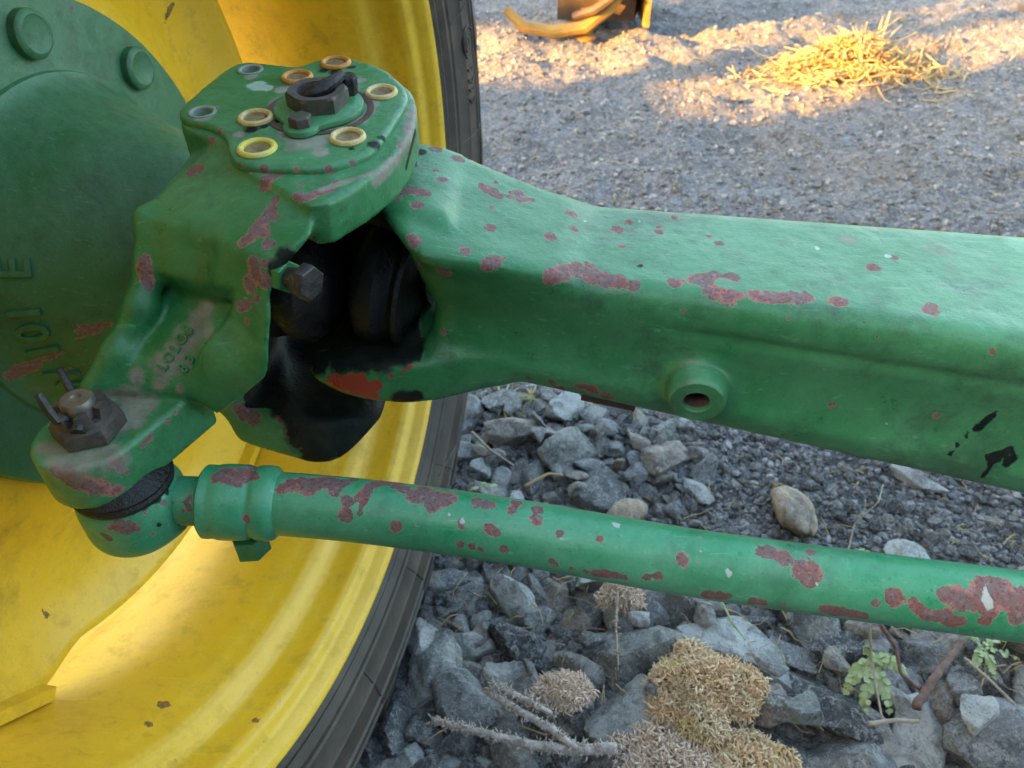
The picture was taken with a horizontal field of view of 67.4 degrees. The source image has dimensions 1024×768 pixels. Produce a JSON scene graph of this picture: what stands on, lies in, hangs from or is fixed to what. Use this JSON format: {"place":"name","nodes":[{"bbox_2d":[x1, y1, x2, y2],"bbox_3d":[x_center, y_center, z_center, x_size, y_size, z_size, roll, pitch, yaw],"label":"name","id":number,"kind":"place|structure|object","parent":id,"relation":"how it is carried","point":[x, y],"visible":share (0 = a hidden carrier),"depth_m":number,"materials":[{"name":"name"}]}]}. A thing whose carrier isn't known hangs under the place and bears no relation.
{"place":"outdoors","nodes":[
{"label":"outdoors","id":0,"kind":"place"},
{"bbox_2d":[390,0,1023,761],"bbox_3d":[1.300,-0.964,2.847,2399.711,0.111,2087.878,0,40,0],"label":"ground","id":1,"kind":"structure","parent":0,"point":[876,108],"depth_m":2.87,"materials":[{"name":"gravel"}]},
{"bbox_2d":[457,440,479,461],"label":"stone","id":2,"kind":"object","parent":1,"relation":"on","point":[465,452],"visible":0.48,"depth_m":1.54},
{"bbox_2d":[464,395,484,417],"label":"stone","id":3,"kind":"object","parent":1,"relation":"on","point":[475,406],"visible":0.63,"depth_m":1.62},
{"bbox_2d":[481,388,523,413],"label":"stone","id":4,"kind":"object","parent":1,"relation":"on","point":[495,401],"visible":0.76,"depth_m":1.63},
{"bbox_2d":[504,396,521,415],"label":"stone","id":5,"kind":"object","parent":4,"relation":"on","point":[512,405],"visible":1,"depth_m":1.61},
{"bbox_2d":[0,0,1023,767],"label":"tractor","id":6,"kind":"object","parent":1,"relation":"on","point":[286,286],"visible":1,"depth_m":0.64,"materials":[{"name":"metal"}]},
{"bbox_2d":[487,721,538,767],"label":"stone","id":7,"kind":"object","parent":1,"relation":"on","point":[503,755],"visible":0.66,"depth_m":1.08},
{"bbox_2d":[520,460,544,495],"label":"stone","id":8,"kind":"object","parent":1,"relation":"on","point":[532,471],"visible":0.84,"depth_m":1.50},
{"bbox_2d":[551,463,572,484],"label":"stone","id":9,"kind":"object","parent":1,"relation":"on","point":[560,469],"visible":0.64,"depth_m":1.49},
{"bbox_2d":[537,426,597,470],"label":"stone","id":10,"kind":"object","parent":1,"relation":"on","point":[567,446],"visible":0.89,"depth_m":1.51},
{"bbox_2d":[503,0,651,41],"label":"implement","id":11,"kind":"object","parent":1,"relation":"on","point":[587,17],"visible":1,"depth_m":3.53,"materials":[{"name":"yellow metal"}]},
{"bbox_2d":[596,418,621,435],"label":"stone","id":12,"kind":"object","parent":1,"relation":"on","point":[612,426],"visible":0.69,"depth_m":1.59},
{"bbox_2d":[606,498,647,519],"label":"stone","id":13,"kind":"object","parent":1,"relation":"on","point":[632,508],"visible":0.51,"depth_m":1.42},
{"bbox_2d":[624,462,647,482],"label":"stone","id":14,"kind":"object","parent":1,"relation":"on","point":[639,469],"visible":0.57,"depth_m":1.50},
{"bbox_2d":[627,429,651,451],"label":"stone","id":15,"kind":"object","parent":1,"relation":"on","point":[639,443],"visible":0.77,"depth_m":1.55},
{"bbox_2d":[650,418,676,440],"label":"stone","id":16,"kind":"object","parent":1,"relation":"on","point":[665,429],"visible":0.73,"depth_m":1.57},
{"bbox_2d":[640,440,690,476],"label":"stone","id":17,"kind":"object","parent":1,"relation":"on","point":[656,459],"visible":0.96,"depth_m":1.51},
{"bbox_2d":[355,384,1023,767],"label":"stones","id":18,"kind":"object","parent":1,"relation":"on","point":[789,734],"visible":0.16,"depth_m":1.36,"materials":[{"name":"stone"}]},
{"bbox_2d":[369,757,396,767],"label":"stone","id":19,"kind":"object","parent":18,"relation":"on","point":[386,763],"visible":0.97,"depth_m":1.08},
{"bbox_2d":[372,705,407,758],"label":"stone","id":20,"kind":"object","parent":18,"relation":"on","point":[388,733],"visible":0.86,"depth_m":1.11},
{"bbox_2d":[395,742,423,767],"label":"stone","id":21,"kind":"object","parent":18,"relation":"on","point":[409,756],"visible":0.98,"depth_m":1.08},
{"bbox_2d":[404,711,437,748],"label":"stone","id":22,"kind":"object","parent":18,"relation":"on","point":[417,731],"visible":0.88,"depth_m":1.12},
{"bbox_2d":[407,617,436,654],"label":"stone","id":23,"kind":"object","parent":18,"relation":"on","point":[423,632],"visible":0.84,"depth_m":1.22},
{"bbox_2d":[410,754,445,767],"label":"stone","id":24,"kind":"object","parent":18,"relation":"on","point":[433,761],"visible":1,"depth_m":1.06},
{"bbox_2d":[406,628,462,708],"bbox_3d":[-0.120,0.442,1.200,0.090,0.063,0.133,-12,37,12],"label":"stone","id":25,"kind":"object","parent":18,"relation":"on","point":[437,656],"visible":0.8,"depth_m":1.18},
{"bbox_2d":[428,568,468,592],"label":"stone","id":26,"kind":"object","parent":18,"relation":"on","point":[441,581],"visible":0.81,"depth_m":1.32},
{"bbox_2d":[436,730,474,757],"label":"stone","id":27,"kind":"object","parent":18,"relation":"on","point":[459,744],"visible":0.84,"depth_m":1.09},
{"bbox_2d":[452,614,471,632],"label":"stone","id":28,"kind":"object","parent":18,"relation":"on","point":[460,620],"visible":0.51,"depth_m":1.25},
{"bbox_2d":[446,581,486,607],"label":"stone","id":29,"kind":"object","parent":18,"relation":"on","point":[465,592],"visible":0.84,"depth_m":1.30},
{"bbox_2d":[430,667,504,737],"bbox_3d":[-0.058,0.482,1.155,0.123,0.082,0.113,-4,49,-12],"label":"stone","id":30,"kind":"object","parent":18,"relation":"on","point":[458,693],"visible":0.65,"depth_m":1.13,"materials":[{"name":"stone"}]},
{"bbox_2d":[461,661,482,679],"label":"stone","id":31,"kind":"object","parent":18,"relation":"on","point":[474,668],"visible":0.21,"depth_m":1.19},
{"bbox_2d":[453,632,496,662],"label":"stone","id":32,"kind":"object","parent":18,"relation":"on","point":[466,641],"visible":0.52,"depth_m":1.22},
{"bbox_2d":[469,457,491,481],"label":"stone","id":33,"kind":"object","parent":18,"relation":"on","point":[481,466],"visible":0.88,"depth_m":1.50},
{"bbox_2d":[472,620,489,647],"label":"stone","id":34,"kind":"object","parent":18,"relation":"on","point":[480,627],"visible":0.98,"depth_m":1.24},
{"bbox_2d":[470,610,491,629],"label":"stone","id":35,"kind":"object","parent":18,"relation":"on","point":[486,615],"visible":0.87,"depth_m":1.26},
{"bbox_2d":[467,481,508,496],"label":"stone","id":36,"kind":"object","parent":18,"relation":"on","point":[497,491],"visible":0.4,"depth_m":1.45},
{"bbox_2d":[482,561,510,584],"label":"stone","id":37,"kind":"object","parent":18,"relation":"on","point":[488,569],"visible":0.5,"depth_m":1.33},
{"bbox_2d":[481,703,517,743],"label":"stone","id":38,"kind":"object","parent":18,"relation":"on","point":[509,721],"visible":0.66,"depth_m":1.10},
{"bbox_2d":[490,466,511,488],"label":"stone","id":39,"kind":"object","parent":18,"relation":"on","point":[501,476],"visible":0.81,"depth_m":1.50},
{"bbox_2d":[479,660,538,709],"bbox_3d":[-0.007,0.471,1.165,0.096,0.061,0.108,6,64,13],"label":"stone","id":40,"kind":"object","parent":18,"relation":"on","point":[514,673],"visible":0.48,"depth_m":1.16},
{"bbox_2d":[490,573,537,625],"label":"stone","id":41,"kind":"object","parent":18,"relation":"on","point":[512,597],"visible":0.92,"depth_m":1.28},
{"bbox_2d":[487,621,546,675],"bbox_3d":[0.011,0.423,1.222,0.125,0.065,0.072,24,57,18],"label":"stone","id":42,"kind":"object","parent":18,"relation":"on","point":[513,642],"visible":0.77,"depth_m":1.20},
{"bbox_2d":[510,458,528,483],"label":"stone","id":43,"kind":"object","parent":18,"relation":"on","point":[518,466],"visible":0.77,"depth_m":1.52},
{"bbox_2d":[483,417,556,445],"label":"stone","id":44,"kind":"object","parent":18,"relation":"on","point":[511,431],"visible":0.97,"depth_m":1.56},
{"bbox_2d":[520,604,556,633],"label":"stone","id":45,"kind":"object","parent":18,"relation":"on","point":[534,620],"visible":0.82,"depth_m":1.25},
{"bbox_2d":[526,706,553,740],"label":"stone","id":46,"kind":"object","parent":18,"relation":"on","point":[544,718],"visible":0.25,"depth_m":1.12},
{"bbox_2d":[542,577,567,611],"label":"stone","id":47,"kind":"object","parent":18,"relation":"on","point":[558,602],"visible":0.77,"depth_m":1.30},
{"bbox_2d":[526,573,544,602],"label":"stone","id":48,"kind":"object","parent":47,"relation":"on","point":[535,586],"visible":1,"depth_m":1.28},
{"bbox_2d":[545,391,583,421],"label":"stone","id":49,"kind":"object","parent":18,"relation":"on","point":[565,406],"visible":0.88,"depth_m":1.61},
{"bbox_2d":[562,709,587,736],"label":"stone","id":50,"kind":"object","parent":18,"relation":"on","point":[576,721],"visible":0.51,"depth_m":1.12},
{"bbox_2d":[559,609,594,632],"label":"stone","id":51,"kind":"object","parent":18,"relation":"on","point":[581,620],"visible":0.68,"depth_m":1.26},
{"bbox_2d":[553,650,604,686],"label":"stone","id":52,"kind":"object","parent":18,"relation":"on","point":[594,674],"visible":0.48,"depth_m":1.17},
{"bbox_2d":[579,682,596,711],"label":"stone","id":53,"kind":"object","parent":18,"relation":"on","point":[591,706],"visible":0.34,"depth_m":1.14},
{"bbox_2d":[529,668,599,715],"bbox_3d":[0.073,0.444,1.106,0.095,0.054,0.073,-15,42,-17],"label":"moss clump","id":54,"kind":"object","parent":53,"relation":"on","point":[563,691],"visible":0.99,"depth_m":1.10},
{"bbox_2d":[574,590,602,622],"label":"stone","id":55,"kind":"object","parent":18,"relation":"on","point":[595,615],"visible":0.66,"depth_m":1.28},
{"bbox_2d":[573,458,605,471],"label":"stone","id":56,"kind":"object","parent":18,"relation":"on","point":[586,464],"visible":0.76,"depth_m":1.52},
{"bbox_2d":[575,577,605,591],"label":"stone","id":57,"kind":"object","parent":18,"relation":"on","point":[584,583],"visible":0.45,"depth_m":1.30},
{"bbox_2d":[579,406,607,424],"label":"stone","id":58,"kind":"object","parent":18,"relation":"on","point":[592,414],"visible":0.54,"depth_m":1.61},
{"bbox_2d":[588,422,606,441],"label":"stone","id":59,"kind":"object","parent":18,"relation":"on","point":[596,432],"visible":0.91,"depth_m":1.56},
{"bbox_2d":[573,466,629,513],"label":"stone","id":60,"kind":"object","parent":18,"relation":"on","point":[605,490],"visible":0.84,"depth_m":1.45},
{"bbox_2d":[590,750,629,767],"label":"stone","id":61,"kind":"object","parent":18,"relation":"on","point":[603,761],"visible":0.38,"depth_m":1.06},
{"bbox_2d":[600,441,625,457],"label":"stone","id":62,"kind":"object","parent":18,"relation":"on","point":[614,449],"visible":0.98,"depth_m":1.54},
{"bbox_2d":[603,608,633,630],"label":"stone","id":63,"kind":"object","parent":18,"relation":"on","point":[622,624],"visible":0.33,"depth_m":1.24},
{"bbox_2d":[593,582,647,614],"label":"moss clump","id":64,"kind":"object","parent":63,"relation":"on","point":[630,599],"visible":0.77,"depth_m":1.23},
{"bbox_2d":[584,673,653,745],"bbox_3d":[0.170,0.485,1.117,0.135,0.057,0.077,-25,46,-27],"label":"stone","id":65,"kind":"object","parent":18,"relation":"on","point":[621,711],"visible":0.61,"depth_m":1.10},
{"bbox_2d":[626,610,649,628],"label":"stone","id":66,"kind":"object","parent":18,"relation":"on","point":[639,619],"visible":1,"depth_m":1.20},
{"bbox_2d":[592,625,684,691],"bbox_3d":[0.201,0.427,1.183,0.155,0.080,0.102,-2,46,-6],"label":"stone","id":67,"kind":"object","parent":18,"relation":"on","point":[642,650],"visible":0.69,"depth_m":1.17,"materials":[{"name":"stone"}]},
{"bbox_2d":[578,631,605,649],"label":"stone","id":68,"kind":"object","parent":67,"relation":"on","point":[588,640],"visible":1,"depth_m":1.17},
{"bbox_2d":[610,593,624,671],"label":"twig","id":69,"kind":"object","parent":67,"relation":"on","point":[615,621],"visible":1,"depth_m":1.14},
{"bbox_2d":[637,483,654,501],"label":"stone","id":70,"kind":"object","parent":18,"relation":"on","point":[647,490],"visible":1,"depth_m":1.49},
{"bbox_2d":[636,588,665,610],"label":"stone","id":71,"kind":"object","parent":18,"relation":"on","point":[658,597],"visible":0.11,"depth_m":1.26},
{"bbox_2d":[642,601,669,627],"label":"stone","id":72,"kind":"object","parent":18,"relation":"on","point":[657,611],"visible":0.48,"depth_m":1.25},
{"bbox_2d":[606,710,721,767],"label":"moss clump","id":73,"kind":"object","parent":18,"relation":"on","point":[652,746],"visible":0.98,"depth_m":1.05,"materials":[{"name":"plant"}]},
{"bbox_2d":[423,713,625,761],"bbox_3d":[0.015,0.483,1.045,0.280,0.044,0.040,4,40,5],"label":"twig","id":74,"kind":"object","parent":73,"relation":"on","point":[607,748],"visible":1,"depth_m":1.04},
{"bbox_2d":[483,677,583,756],"bbox_3d":[0.034,0.453,1.058,0.158,0.049,0.048,20,44,22],"label":"twig","id":75,"kind":"object","parent":74,"relation":"on","point":[494,688],"visible":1,"depth_m":1.06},
{"bbox_2d":[665,593,697,629],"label":"stone","id":76,"kind":"object","parent":18,"relation":"on","point":[676,606],"visible":0.44,"depth_m":1.24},
{"bbox_2d":[693,601,715,626],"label":"stone","id":77,"kind":"object","parent":76,"relation":"on","point":[704,615],"visible":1,"depth_m":1.21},
{"bbox_2d":[690,452,717,480],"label":"stone","id":78,"kind":"object","parent":18,"relation":"on","point":[705,468],"visible":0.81,"depth_m":1.51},
{"bbox_2d":[641,635,773,753],"bbox_3d":[0.280,0.449,1.111,0.178,0.096,0.164,22,45,24],"label":"moss clump","id":79,"kind":"object","parent":18,"relation":"on","point":[711,696],"visible":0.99,"depth_m":1.09,"materials":[{"name":"plant"}]},
{"bbox_2d":[677,615,791,689],"bbox_3d":[0.358,0.425,1.209,0.196,0.074,0.109,27,53,24],"label":"stone","id":80,"kind":"object","parent":18,"relation":"on","point":[724,637],"visible":0.57,"depth_m":1.20,"materials":[{"name":"stone"}]},
{"bbox_2d":[753,652,789,676],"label":"stone","id":81,"kind":"object","parent":80,"relation":"on","point":[773,666],"visible":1,"depth_m":1.14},
{"bbox_2d":[736,615,776,629],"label":"stone","id":82,"kind":"object","parent":18,"relation":"on","point":[759,620],"visible":0.73,"depth_m":1.25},
{"bbox_2d":[751,682,788,727],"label":"stone","id":83,"kind":"object","parent":18,"relation":"on","point":[776,698],"visible":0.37,"depth_m":1.10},
{"bbox_2d":[769,636,816,673],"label":"stone","id":84,"kind":"object","parent":18,"relation":"on","point":[797,657],"visible":0.79,"depth_m":1.20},
{"bbox_2d":[781,611,840,650],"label":"stone","id":85,"kind":"object","parent":18,"relation":"on","point":[808,630],"visible":0.42,"depth_m":1.23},
{"bbox_2d":[822,645,850,675],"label":"stone","id":86,"kind":"object","parent":18,"relation":"on","point":[833,659],"visible":0.92,"depth_m":1.15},
{"bbox_2d":[810,630,865,675],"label":"stone","id":87,"kind":"object","parent":18,"relation":"on","point":[848,644],"visible":0.46,"depth_m":1.20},
{"bbox_2d":[843,620,881,638],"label":"stone","id":88,"kind":"object","parent":87,"relation":"on","point":[858,628],"visible":0.52,"depth_m":1.20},
{"bbox_2d":[785,670,892,744],"bbox_3d":[0.464,0.482,1.142,0.187,0.074,0.098,20,29,33],"label":"stone","id":89,"kind":"object","parent":18,"relation":"on","point":[845,717],"visible":0.58,"depth_m":1.10,"materials":[{"name":"stone"}]},
{"bbox_2d":[841,645,906,714],"bbox_3d":[0.525,0.422,1.106,0.074,0.066,0.089,24,46,26],"label":"weed","id":90,"kind":"object","parent":89,"relation":"on","point":[857,671],"visible":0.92,"depth_m":1.11,"materials":[{"name":"green plant"}]},
{"bbox_2d":[868,623,882,718],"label":"twig","id":91,"kind":"object","parent":90,"relation":"on","point":[871,657],"visible":0.94,"depth_m":1.09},
{"bbox_2d":[866,718,918,725],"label":"twig","id":92,"kind":"object","parent":89,"relation":"on","point":[883,721],"visible":1,"depth_m":1.05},
{"bbox_2d":[802,737,897,767],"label":"stone","id":93,"kind":"object","parent":18,"relation":"on","point":[837,752],"visible":0.9,"depth_m":1.06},
{"bbox_2d":[857,703,898,754],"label":"stone","id":94,"kind":"object","parent":93,"relation":"on","point":[889,746],"visible":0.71,"depth_m":1.07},
{"bbox_2d":[864,637,889,653],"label":"stone","id":95,"kind":"object","parent":18,"relation":"on","point":[880,644],"visible":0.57,"depth_m":1.18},
{"bbox_2d":[876,667,903,703],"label":"stone","id":96,"kind":"object","parent":18,"relation":"on","point":[892,677],"visible":0.25,"depth_m":1.16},
{"bbox_2d":[885,686,909,712],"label":"stone","id":97,"kind":"object","parent":18,"relation":"on","point":[899,698],"visible":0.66,"depth_m":1.10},
{"bbox_2d":[878,624,920,689],"bbox_3d":[0.557,0.391,1.105,0.017,0.064,0.088,-21,44,-23],"label":"twig","id":98,"kind":"object","parent":97,"relation":"on","point":[890,639],"visible":0.98,"depth_m":1.11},
{"bbox_2d":[904,667,924,692],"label":"stone","id":99,"kind":"object","parent":18,"relation":"on","point":[913,677],"visible":0.39,"depth_m":1.17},
{"bbox_2d":[890,692,947,767],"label":"stone","id":100,"kind":"object","parent":18,"relation":"on","point":[920,744],"visible":0.66,"depth_m":1.08,"materials":[{"name":"stone"}]},
{"bbox_2d":[912,637,965,710],"bbox_3d":[0.619,0.418,1.112,0.149,0.023,0.015,-31,49,-32],"label":"twig","id":101,"kind":"object","parent":100,"relation":"on","point":[920,699],"visible":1,"depth_m":1.10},
{"bbox_2d":[897,638,951,675],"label":"stone","id":102,"kind":"object","parent":18,"relation":"on","point":[926,660],"visible":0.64,"depth_m":1.18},
{"bbox_2d":[907,629,970,652],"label":"stone","id":103,"kind":"object","parent":18,"relation":"on","point":[949,640],"visible":0.15,"depth_m":1.21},
{"bbox_2d":[943,696,1023,767],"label":"stone","id":104,"kind":"object","parent":18,"relation":"on","point":[998,742],"visible":0.75,"depth_m":1.05,"materials":[{"name":"stone"}]},
{"bbox_2d":[929,681,957,723],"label":"stone","id":105,"kind":"object","parent":104,"relation":"on","point":[943,704],"visible":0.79,"depth_m":1.09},
{"bbox_2d":[946,672,983,707],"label":"stone","id":106,"kind":"object","parent":105,"relation":"on","point":[958,684],"visible":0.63,"depth_m":1.10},
{"bbox_2d":[960,694,999,736],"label":"stone","id":107,"kind":"object","parent":104,"relation":"on","point":[979,713],"visible":1,"depth_m":1.05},
{"bbox_2d":[977,666,1003,694],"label":"stone","id":108,"kind":"object","parent":18,"relation":"on","point":[988,687],"visible":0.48,"depth_m":1.16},
{"bbox_2d":[962,635,1019,680],"bbox_3d":[0.736,0.410,1.168,0.090,0.038,0.072,0,40,0],"label":"weed","id":109,"kind":"object","parent":18,"relation":"on","point":[976,660],"visible":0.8,"depth_m":1.17,"materials":[{"name":"green plant"}]},
{"bbox_2d":[983,655,1010,686],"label":"stone","id":110,"kind":"object","parent":18,"relation":"on","point":[1006,676],"visible":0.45,"depth_m":1.18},
{"bbox_2d":[1011,660,1023,704],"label":"stone","id":111,"kind":"object","parent":18,"relation":"on","point":[1017,680],"visible":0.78,"depth_m":1.16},
{"label":"stone","id":112,"kind":"object","parent":18,"relation":"on","visible":0},
{"bbox_2d":[687,722,807,767],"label":"moss clump","id":113,"kind":"object","parent":112,"relation":"on","point":[744,748],"visible":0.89,"depth_m":1.05,"materials":[{"name":"plant"}]},
{"bbox_2d":[686,446,708,463],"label":"stone","id":114,"kind":"object","parent":1,"relation":"on","point":[697,454],"visible":0.72,"depth_m":1.54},
{"bbox_2d":[683,479,714,504],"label":"stone","id":115,"kind":"object","parent":1,"relation":"on","point":[699,492],"visible":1,"depth_m":1.47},
{"bbox_2d":[425,21,1023,745],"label":"straw litter","id":116,"kind":"object","parent":1,"relation":"on","point":[761,485],"visible":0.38,"depth_m":1.29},
{"bbox_2d":[770,485,817,536],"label":"stone","id":117,"kind":"object","parent":1,"relation":"on","point":[794,511],"visible":1,"depth_m":1.39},
{"bbox_2d":[776,689,825,726],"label":"stone","id":118,"kind":"object","parent":1,"relation":"on","point":[804,708],"visible":1,"depth_m":1.08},
{"bbox_2d":[684,11,973,103],"bbox_3d":[1.332,-1.392,3.217,1.190,0.238,0.742,0,40,0],"label":"straw heap","id":119,"kind":"object","parent":1,"relation":"on","point":[870,56],"visible":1,"depth_m":3.15,"materials":[{"name":"plant"}]},
{"bbox_2d":[883,539,929,558],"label":"stone","id":120,"kind":"object","parent":1,"relation":"on","point":[914,550],"visible":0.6,"depth_m":1.34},
{"bbox_2d":[887,464,947,493],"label":"stone","id":121,"kind":"object","parent":1,"relation":"on","point":[913,479],"visible":0.98,"depth_m":1.47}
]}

